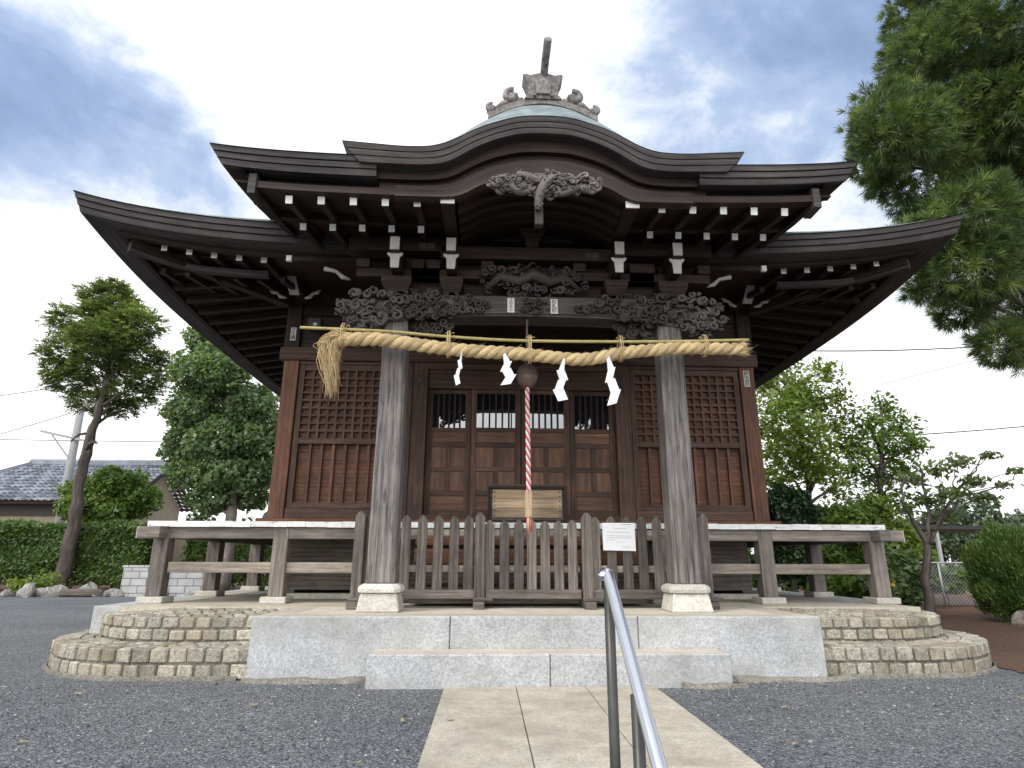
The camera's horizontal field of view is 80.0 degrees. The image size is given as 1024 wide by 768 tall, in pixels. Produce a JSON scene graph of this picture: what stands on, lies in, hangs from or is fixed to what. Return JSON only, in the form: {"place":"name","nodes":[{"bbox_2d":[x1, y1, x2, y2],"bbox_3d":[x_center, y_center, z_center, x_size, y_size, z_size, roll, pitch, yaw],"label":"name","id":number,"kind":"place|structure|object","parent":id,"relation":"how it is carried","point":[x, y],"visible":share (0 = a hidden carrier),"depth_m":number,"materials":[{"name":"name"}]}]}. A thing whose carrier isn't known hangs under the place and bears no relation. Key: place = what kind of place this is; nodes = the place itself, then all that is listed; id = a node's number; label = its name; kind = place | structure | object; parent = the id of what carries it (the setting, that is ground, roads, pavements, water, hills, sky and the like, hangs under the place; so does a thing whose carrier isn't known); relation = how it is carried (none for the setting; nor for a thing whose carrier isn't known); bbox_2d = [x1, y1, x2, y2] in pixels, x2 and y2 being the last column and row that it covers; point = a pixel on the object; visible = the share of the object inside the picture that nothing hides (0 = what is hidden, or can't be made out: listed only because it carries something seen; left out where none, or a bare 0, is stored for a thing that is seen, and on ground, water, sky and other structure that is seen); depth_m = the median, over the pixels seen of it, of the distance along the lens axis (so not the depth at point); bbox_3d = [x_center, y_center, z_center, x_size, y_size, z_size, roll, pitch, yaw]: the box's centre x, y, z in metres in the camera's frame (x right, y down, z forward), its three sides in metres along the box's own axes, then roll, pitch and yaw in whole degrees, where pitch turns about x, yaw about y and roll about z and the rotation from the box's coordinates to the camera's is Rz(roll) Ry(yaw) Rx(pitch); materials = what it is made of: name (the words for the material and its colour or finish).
{"place":"outdoors","nodes":[
{"label":"outdoors","id":0,"kind":"place"},
{"bbox_2d":[0,376,124,395],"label":"power line","id":1,"kind":"object","parent":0,"point":[35,390],"visible":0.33,"depth_m":25.49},
{"bbox_2d":[0,459,193,582],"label":"tiled house","id":2,"kind":"structure","parent":0,"point":[31,484],"depth_m":28.10,"materials":[{"name":"grey tile"}]},
{"bbox_2d":[0,573,265,595],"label":"soil","id":3,"kind":"structure","parent":0,"point":[105,587],"depth_m":21.51,"materials":[{"name":"brown soil"}]},
{"bbox_2d":[0,588,14,596],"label":"rock","id":4,"kind":"object","parent":3,"relation":"on","point":[7,592],"visible":0.69,"depth_m":16.19,"materials":[{"name":"grey stone"}]},
{"bbox_2d":[16,588,21,596],"bbox_3d":[-13.073,5.614,16.302,0.293,0.403,0.418,8,-18,-26],"label":"rock","id":5,"kind":"object","parent":3,"relation":"on","point":[18,593],"visible":0.15,"depth_m":16.19,"materials":[{"name":"grey stone"}]},
{"bbox_2d":[5,568,65,593],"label":"shrub","id":6,"kind":"object","parent":3,"relation":"on","point":[45,581],"visible":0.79,"depth_m":17.08,"materials":[{"name":"green plant"}]},
{"bbox_2d":[33,586,50,596],"bbox_3d":[-12.490,5.629,16.326,0.634,0.403,0.358,1,-16,-2],"label":"rock","id":7,"kind":"object","parent":3,"relation":"on","point":[40,592],"visible":0.51,"depth_m":16.18,"materials":[{"name":"grey stone"}]},
{"bbox_2d":[48,584,67,596],"bbox_3d":[-12.095,5.582,16.249,0.585,0.474,0.278,1,-16,-2],"label":"rock","id":8,"kind":"object","parent":3,"relation":"on","point":[54,591],"visible":0.61,"depth_m":16.17,"materials":[{"name":"grey stone"}]},
{"bbox_2d":[40,407,84,573],"bbox_3d":[-18.701,4.449,25.035,2.118,7.204,0.379,1,-16,-2],"label":"utility pole","id":9,"kind":"object","parent":3,"relation":"on","point":[71,458],"visible":0.36,"depth_m":25.45,"materials":[{"name":"concrete"}]},
{"bbox_2d":[1,412,73,433],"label":"power line","id":10,"kind":"object","parent":9,"relation":"attached to","point":[37,423],"visible":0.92,"depth_m":25.71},
{"bbox_2d":[0,439,163,441],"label":"power line","id":11,"kind":"object","parent":9,"relation":"attached to","point":[77,440],"visible":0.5,"depth_m":25.63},
{"bbox_2d":[0,518,153,588],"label":"hedge","id":12,"kind":"object","parent":3,"relation":"on","point":[22,551],"visible":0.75,"depth_m":19.14,"materials":[{"name":"green plant"}]},
{"bbox_2d":[27,276,178,586],"bbox_3d":[-13.905,1.306,20.152,4.920,10.638,3.704,-13,-21,38],"label":"tree","id":13,"kind":"object","parent":3,"relation":"on","point":[105,332],"visible":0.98,"depth_m":20.31,"materials":[{"name":"green plant"}]},
{"bbox_2d":[50,464,165,586],"bbox_3d":[-14.320,4.886,21.178,3.796,4.255,2.459,1,-16,-2],"label":"round shrub","id":14,"kind":"object","parent":3,"relation":"on","point":[111,492],"visible":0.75,"depth_m":21.24,"materials":[{"name":"green plant"}]},
{"bbox_2d":[118,539,205,581],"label":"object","id":15,"kind":"structure","parent":3,"relation":"on","point":[178,546],"depth_m":22.70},
{"bbox_2d":[180,510,215,561],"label":"garden shrub","id":16,"kind":"object","parent":3,"relation":"on","point":[193,552],"visible":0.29,"depth_m":20.63,"materials":[{"name":"green plant"}]},
{"bbox_2d":[154,323,279,590],"bbox_3d":[-9.413,1.932,20.036,4.656,9.338,3.478,1,-16,-2],"label":"broadleaf tree","id":17,"kind":"object","parent":3,"relation":"on","point":[227,459],"visible":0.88,"depth_m":19.36,"materials":[{"name":"green plant"}]},
{"bbox_2d":[203,520,248,588],"bbox_3d":[-9.716,5.807,21.025,1.809,2.439,1.649,1,-16,-2],"label":"garden shrub","id":18,"kind":"object","parent":3,"relation":"on","point":[238,580],"visible":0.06,"depth_m":20.51,"materials":[{"name":"green plant"}]},
{"bbox_2d":[232,512,271,585],"bbox_3d":[-8.194,5.452,19.955,2.365,2.668,1.899,1,-16,-2],"label":"garden shrub","id":19,"kind":"object","parent":3,"relation":"on","point":[241,549],"visible":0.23,"depth_m":19.50,"materials":[{"name":"green plant"}]},
{"bbox_2d":[120,565,203,596],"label":"block wall","id":20,"kind":"structure","parent":0,"point":[134,581],"depth_m":16.50,"materials":[{"name":"grey concrete"}]},
{"bbox_2d":[0,564,1023,767],"bbox_3d":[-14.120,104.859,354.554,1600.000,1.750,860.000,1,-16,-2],"label":"ground","id":21,"kind":"structure","parent":0,"point":[32,628],"depth_m":3.81,"materials":[{"name":"grey gravel"}]},
{"bbox_2d":[21,582,34,596],"bbox_3d":[-12.750,5.510,16.044,0.325,0.561,0.228,1,-16,-2],"label":"rock","id":22,"kind":"object","parent":21,"relation":"on","point":[27,590],"visible":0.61,"depth_m":15.99,"materials":[{"name":"grey stone"}]},
{"bbox_2d":[59,588,104,596],"bbox_3d":[-11.384,5.535,16.178,1.108,0.217,0.227,1,-16,-2],"label":"log","id":23,"kind":"object","parent":21,"relation":"on","point":[80,592],"visible":0.98,"depth_m":16.09,"materials":[{"name":"brown wood"}]},
{"bbox_2d":[80,581,98,588],"bbox_3d":[-11.367,5.572,16.302,0.623,0.580,0.331,1,-16,-2],"label":"rock","id":24,"kind":"object","parent":21,"relation":"on","point":[91,585],"visible":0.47,"depth_m":16.34,"materials":[{"name":"grey stone"}]},
{"bbox_2d":[92,590,109,596],"bbox_3d":[-10.927,5.604,16.210,0.466,0.314,0.273,1,-16,-2],"label":"rock","id":25,"kind":"object","parent":21,"relation":"on","point":[106,593],"visible":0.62,"depth_m":16.15,"materials":[{"name":"grey stone"}]},
{"bbox_2d":[106,588,123,596],"bbox_3d":[-10.660,5.637,16.372,0.565,0.314,0.310,1,-16,-2],"label":"rock","id":26,"kind":"object","parent":21,"relation":"on","point":[113,592],"visible":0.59,"depth_m":16.28,"materials":[{"name":"grey stone"}]},
{"bbox_2d":[41,607,287,681],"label":"cobble steps","id":27,"kind":"structure","parent":21,"relation":"on","point":[189,644],"depth_m":5.27,"materials":[{"name":"stone"}]},
{"bbox_2d":[184,590,195,595],"bbox_3d":[-8.424,5.548,15.984,0.295,0.285,0.253,10,-19,-30],"label":"rock","id":28,"kind":"object","parent":21,"relation":"on","point":[189,592],"visible":0.41,"depth_m":15.92,"materials":[{"name":"grey stone"}]},
{"bbox_2d":[89,586,920,684],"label":"stone platform","id":29,"kind":"structure","parent":21,"relation":"on","point":[315,641],"depth_m":5.15,"materials":[{"name":"stone"}]},
{"bbox_2d":[346,511,492,609],"bbox_3d":[-0.905,1.798,6.267,1.425,0.942,0.500,1,-16,-2],"label":"wooden fence","id":30,"kind":"object","parent":29,"relation":"on","point":[453,568],"visible":0.78,"depth_m":6.21,"materials":[{"name":"grey wood"}]},
{"bbox_2d":[73,37,963,612],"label":"shrine hall","id":31,"kind":"structure","parent":29,"relation":"on","point":[545,209],"depth_m":7.02,"materials":[{"name":"brown wood"}]},
{"bbox_2d":[308,318,323,332],"bbox_3d":[-2.713,-0.795,8.480,0.180,0.180,0.274,1,-16,-2],"label":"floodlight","id":32,"kind":"object","parent":31,"relation":"attached to","point":[316,322],"visible":0.77,"depth_m":8.37,"materials":[{"name":"metal"}]},
{"bbox_2d":[423,389,470,514],"bbox_3d":[-0.867,0.903,8.261,0.598,1.706,0.035,1,-16,-2],"label":"sliding door","id":33,"kind":"structure","parent":31,"relation":"in","point":[447,457],"depth_m":8.24,"materials":[{"name":"brown wood"}]},
{"bbox_2d":[469,389,520,514],"bbox_3d":[-0.222,0.902,8.251,0.680,1.706,0.035,1,-16,-2],"label":"sliding door","id":34,"kind":"structure","parent":31,"relation":"in","point":[495,447],"depth_m":8.27,"materials":[{"name":"brown wood"}]},
{"bbox_2d":[516,319,537,387],"bbox_3d":[0.157,-0.322,6.384,0.228,0.758,0.228,1,-16,-2],"label":"bell","id":35,"kind":"object","parent":31,"relation":"hanging from","point":[526,375],"visible":0.97,"depth_m":6.24,"materials":[{"name":"brown metal"}]},
{"bbox_2d":[525,387,532,534],"bbox_3d":[0.167,0.742,6.076,0.069,1.483,0.066,8,-18,-24],"label":"bell rope","id":36,"kind":"object","parent":35,"relation":"hanging from","point":[528,507],"visible":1,"depth_m":6.02,"materials":[{"name":"red fabric"}]},
{"bbox_2d":[488,484,566,522],"bbox_3d":[0.174,1.452,7.336,0.930,0.455,0.365,1,-16,-2],"label":"offertory box","id":37,"kind":"object","parent":31,"relation":"on","point":[506,502],"visible":0.89,"depth_m":7.19,"materials":[{"name":"brown wood"}]},
{"bbox_2d":[313,329,752,399],"bbox_3d":[0.250,-0.169,6.040,4.450,0.733,0.248,1,-16,-2],"label":"straw rope","id":38,"kind":"object","parent":31,"relation":"hanging from","point":[330,350],"visible":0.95,"depth_m":6.03,"materials":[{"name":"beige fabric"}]},
{"bbox_2d":[454,352,461,384],"bbox_3d":[-0.519,-0.163,5.952,0.082,0.369,0.047,-7,-18,23],"label":"paper streamer","id":39,"kind":"object","parent":38,"relation":"hanging from","point":[457,379],"visible":1,"depth_m":5.93,"materials":[{"name":"white paper"}]},
{"bbox_2d":[500,353,515,384],"bbox_3d":[-0.036,-0.147,5.968,0.163,0.338,0.045,-2,-16,6],"label":"paper streamer","id":40,"kind":"object","parent":38,"relation":"hanging from","point":[508,373],"visible":1,"depth_m":5.95,"materials":[{"name":"white paper"}]},
{"bbox_2d":[300,323,748,363],"bbox_3d":[0.152,-0.392,6.123,4.516,0.392,0.208,1,-16,-2],"label":"bamboo pole","id":41,"kind":"object","parent":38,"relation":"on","point":[449,336],"visible":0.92,"depth_m":6.10,"materials":[{"name":"wood"}]},
{"bbox_2d":[553,358,567,400],"bbox_3d":[0.474,-0.047,5.958,0.149,0.452,0.049,-6,-17,20],"label":"paper streamer","id":42,"kind":"object","parent":38,"relation":"hanging from","point":[559,392],"visible":1,"depth_m":5.94,"materials":[{"name":"white paper"}]},
{"bbox_2d":[605,357,620,405],"bbox_3d":[0.985,-0.044,5.975,0.151,0.534,0.033,-2,-16,7],"label":"paper streamer","id":43,"kind":"object","parent":38,"relation":"hanging from","point":[610,380],"visible":1,"depth_m":5.96,"materials":[{"name":"white paper"}]},
{"bbox_2d":[521,390,571,514],"bbox_3d":[0.457,0.912,8.276,0.660,1.706,0.035,1,-16,-2],"label":"sliding door","id":44,"kind":"structure","parent":31,"relation":"in","point":[549,417],"depth_m":8.31,"materials":[{"name":"brown wood"}]},
{"bbox_2d":[569,391,618,515],"bbox_3d":[1.104,0.931,8.333,0.628,1.706,0.035,1,-16,-2],"label":"sliding door","id":45,"kind":"structure","parent":31,"relation":"in","point":[594,491],"depth_m":8.32,"materials":[{"name":"brown wood"}]},
{"bbox_2d":[484,520,581,598],"bbox_3d":[0.211,1.797,6.281,0.984,0.784,0.100,1,-16,-2],"label":"wooden fence","id":46,"kind":"object","parent":29,"relation":"on","point":[532,568],"visible":0.94,"depth_m":6.25,"materials":[{"name":"grey wood"}]},
{"bbox_2d":[579,513,723,609],"bbox_3d":[1.420,1.831,6.352,1.422,0.942,0.500,1,-16,-2],"label":"wooden fence","id":47,"kind":"object","parent":29,"relation":"on","point":[592,589],"visible":0.62,"depth_m":6.28,"materials":[{"name":"grey wood"}]},
{"bbox_2d":[602,523,635,550],"bbox_3d":[1.112,1.589,6.340,0.345,0.283,0.018,1,-16,-2],"label":"notice","id":48,"kind":"object","parent":47,"relation":"attached to","point":[616,537],"visible":1,"depth_m":6.33,"materials":[{"name":"white paper"}]},
{"bbox_2d":[365,649,748,689],"bbox_3d":[0.360,2.330,4.875,2.995,0.348,0.368,1,-16,-2],"label":"stone step","id":49,"kind":"object","parent":21,"relation":"on","point":[710,669],"visible":0.68,"depth_m":4.78,"materials":[{"name":"stone"}]},
{"bbox_2d":[775,608,998,678],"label":"cobble steps","id":50,"kind":"structure","parent":21,"relation":"on","point":[873,643],"depth_m":5.51,"materials":[{"name":"stone"}]},
{"bbox_3d":[0.446,2.184,0.642,1.660,1.566,2.180,1,-16,-2],"label":"stone stairs","id":51,"kind":"object","parent":21,"relation":"on","visible":0},
{"bbox_2d":[597,567,667,767],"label":"handrail","id":52,"kind":"object","parent":51,"relation":"on","point":[644,730],"visible":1,"depth_m":1.76,"materials":[{"name":"metal"}]},
{"bbox_2d":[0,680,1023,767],"bbox_3d":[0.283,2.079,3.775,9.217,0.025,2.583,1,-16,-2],"label":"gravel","id":53,"kind":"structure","parent":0,"point":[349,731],"depth_m":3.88,"materials":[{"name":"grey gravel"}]},
{"bbox_2d":[0,0,1023,561],"label":"sky","id":54,"kind":"structure","parent":0,"point":[118,100],"materials":[{"name":"white"}]},
{"bbox_2d":[417,686,762,767],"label":"path","id":55,"kind":"structure","parent":0,"point":[566,727],"depth_m":3.47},
{"bbox_2d":[890,571,896,596],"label":"yellow flower","id":56,"kind":"object","parent":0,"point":[893,584],"visible":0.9,"depth_m":7.09,"materials":[{"name":"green plant"}]},
{"bbox_2d":[777,579,1023,672],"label":"soil","id":57,"kind":"structure","parent":0,"point":[1005,640],"depth_m":9.14,"materials":[{"name":"brown soil"}]},
{"bbox_2d":[747,548,757,587],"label":"garden shrub","id":58,"kind":"object","parent":57,"relation":"on","point":[751,558],"visible":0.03,"depth_m":17.57,"materials":[{"name":"green plant"}]},
{"bbox_2d":[767,481,823,591],"bbox_3d":[5.873,3.372,12.850,1.389,2.646,1.226,1,-16,-2],"label":"topiary bush","id":59,"kind":"object","parent":57,"relation":"on","point":[791,504],"visible":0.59,"depth_m":12.65,"materials":[{"name":"green plant"}]},
{"bbox_2d":[777,523,827,591],"bbox_3d":[8.649,4.996,17.712,3.374,2.543,1.613,1,-16,-2],"label":"garden shrub","id":60,"kind":"object","parent":57,"relation":"on","point":[801,584],"visible":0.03,"depth_m":17.20,"materials":[{"name":"green plant"}]},
{"bbox_2d":[755,356,865,505],"bbox_3d":[6.809,1.880,14.603,2.644,6.497,3.762,-15,-22,41],"label":"maple tree","id":61,"kind":"object","parent":57,"relation":"on","point":[798,400],"visible":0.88,"depth_m":14.26,"materials":[{"name":"green plant"}]},
{"bbox_2d":[806,574,869,598],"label":"garden shrub","id":62,"kind":"object","parent":57,"relation":"on","point":[845,585],"visible":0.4,"depth_m":12.90,"materials":[{"name":"green plant"}]},
{"bbox_2d":[807,502,874,574],"bbox_3d":[7.513,3.812,13.741,1.545,2.328,1.576,10,-19,-30],"label":"garden shrub","id":63,"kind":"object","parent":57,"relation":"on","point":[843,553],"visible":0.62,"depth_m":13.55,"materials":[{"name":"green plant"}]},
{"bbox_2d":[822,492,870,508],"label":"distant tree","id":64,"kind":"object","parent":57,"relation":"on","point":[841,503],"visible":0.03,"depth_m":45.78,"materials":[{"name":"green plant"}]},
{"bbox_2d":[831,390,934,516],"bbox_3d":[9.383,2.590,15.229,2.568,5.506,2.990,-6,-17,19],"label":"garden tree","id":65,"kind":"object","parent":57,"relation":"on","point":[878,477],"visible":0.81,"depth_m":15.43,"materials":[{"name":"green plant"}]},
{"bbox_2d":[849,488,923,561],"bbox_3d":[8.192,3.643,13.634,1.280,2.606,2.020,1,-16,-2],"label":"garden shrub","id":66,"kind":"object","parent":57,"relation":"on","point":[882,510],"visible":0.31,"depth_m":13.32,"materials":[{"name":"green plant"}]},
{"bbox_2d":[857,543,930,606],"bbox_3d":[7.599,3.856,12.197,1.590,1.383,1.009,7,-18,-22],"label":"garden shrub","id":67,"kind":"object","parent":57,"relation":"on","point":[904,566],"visible":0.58,"depth_m":11.97,"materials":[{"name":"green plant"}]},
{"bbox_2d":[864,562,975,606],"bbox_3d":[11.388,4.519,13.745,7.044,0.967,0.044,1,-16,-2],"label":"wire fence","id":68,"kind":"object","parent":57,"relation":"on","point":[940,579],"visible":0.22,"depth_m":13.69,"materials":[{"name":"grey metal"}]},
{"bbox_2d":[897,514,949,564],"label":"distant tree","id":69,"kind":"object","parent":57,"relation":"on","point":[918,521],"visible":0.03,"depth_m":44.89,"materials":[{"name":"plant"}]},
{"bbox_2d":[918,545,938,573],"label":"climbing plant","id":70,"kind":"object","parent":57,"relation":"on","point":[935,557],"visible":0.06,"depth_m":14.14,"materials":[{"name":"green plant"}]},
{"bbox_2d":[833,0,1023,380],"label":"pine tree","id":71,"kind":"object","parent":57,"relation":"on","point":[972,155],"visible":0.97,"depth_m":12.72,"materials":[{"name":"green plant"}]},
{"bbox_2d":[915,504,977,566],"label":"distant tree","id":72,"kind":"object","parent":57,"relation":"on","point":[950,542],"visible":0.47,"depth_m":42.18,"materials":[{"name":"green plant"}]},
{"bbox_2d":[930,564,968,605],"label":"climbing plant","id":73,"kind":"object","parent":57,"relation":"on","point":[959,573],"visible":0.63,"depth_m":13.83,"materials":[{"name":"green plant"}]},
{"bbox_2d":[887,450,1023,612],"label":"slender tree","id":74,"kind":"object","parent":57,"relation":"on","point":[952,493],"visible":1,"depth_m":11.01,"materials":[{"name":"green plant"}]},
{"bbox_2d":[908,525,1023,565],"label":"carport","id":75,"kind":"object","parent":57,"relation":"on","point":[968,529],"visible":0.08,"depth_m":22.09,"materials":[{"name":"metal"}]},
{"bbox_2d":[945,490,1014,565],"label":"distant tree","id":76,"kind":"object","parent":57,"relation":"on","point":[981,514],"visible":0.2,"depth_m":43.09,"materials":[{"name":"green plant"}]},
{"bbox_2d":[957,516,1023,622],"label":"clipped bush","id":77,"kind":"object","parent":57,"relation":"on","point":[996,587],"visible":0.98,"depth_m":10.17,"materials":[{"name":"green plant"}]},
{"bbox_2d":[987,510,1023,560],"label":"distant tree","id":78,"kind":"object","parent":57,"relation":"on","point":[1018,521],"visible":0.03,"depth_m":43.65,"materials":[{"name":"green plant"}]},
{"bbox_2d":[1006,508,1023,525],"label":"distant tree","id":79,"kind":"object","parent":57,"relation":"on","point":[1017,515],"visible":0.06,"depth_m":45.72,"materials":[{"name":"green plant"}]},
{"bbox_2d":[1010,610,1023,625],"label":"rock","id":80,"kind":"object","parent":57,"relation":"on","point":[1017,618],"visible":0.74,"depth_m":9.64,"materials":[{"name":"grey stone"}]},
{"bbox_2d":[815,345,1003,351],"bbox_3d":[22.215,-2.287,28.148,22.528,2.302,0.053,2,-16,-5],"label":"power line","id":81,"kind":"object","parent":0,"point":[885,350],"visible":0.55,"depth_m":27.41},
{"bbox_2d":[883,360,973,383],"bbox_3d":[24.718,-2.116,27.993,17.562,5.072,0.023,2,-16,-7],"label":"power line","id":82,"kind":"object","parent":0,"point":[928,372],"visible":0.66,"depth_m":26.73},
{"bbox_2d":[860,426,1023,437],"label":"power line","id":83,"kind":"object","parent":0,"point":[971,430],"visible":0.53,"depth_m":26.58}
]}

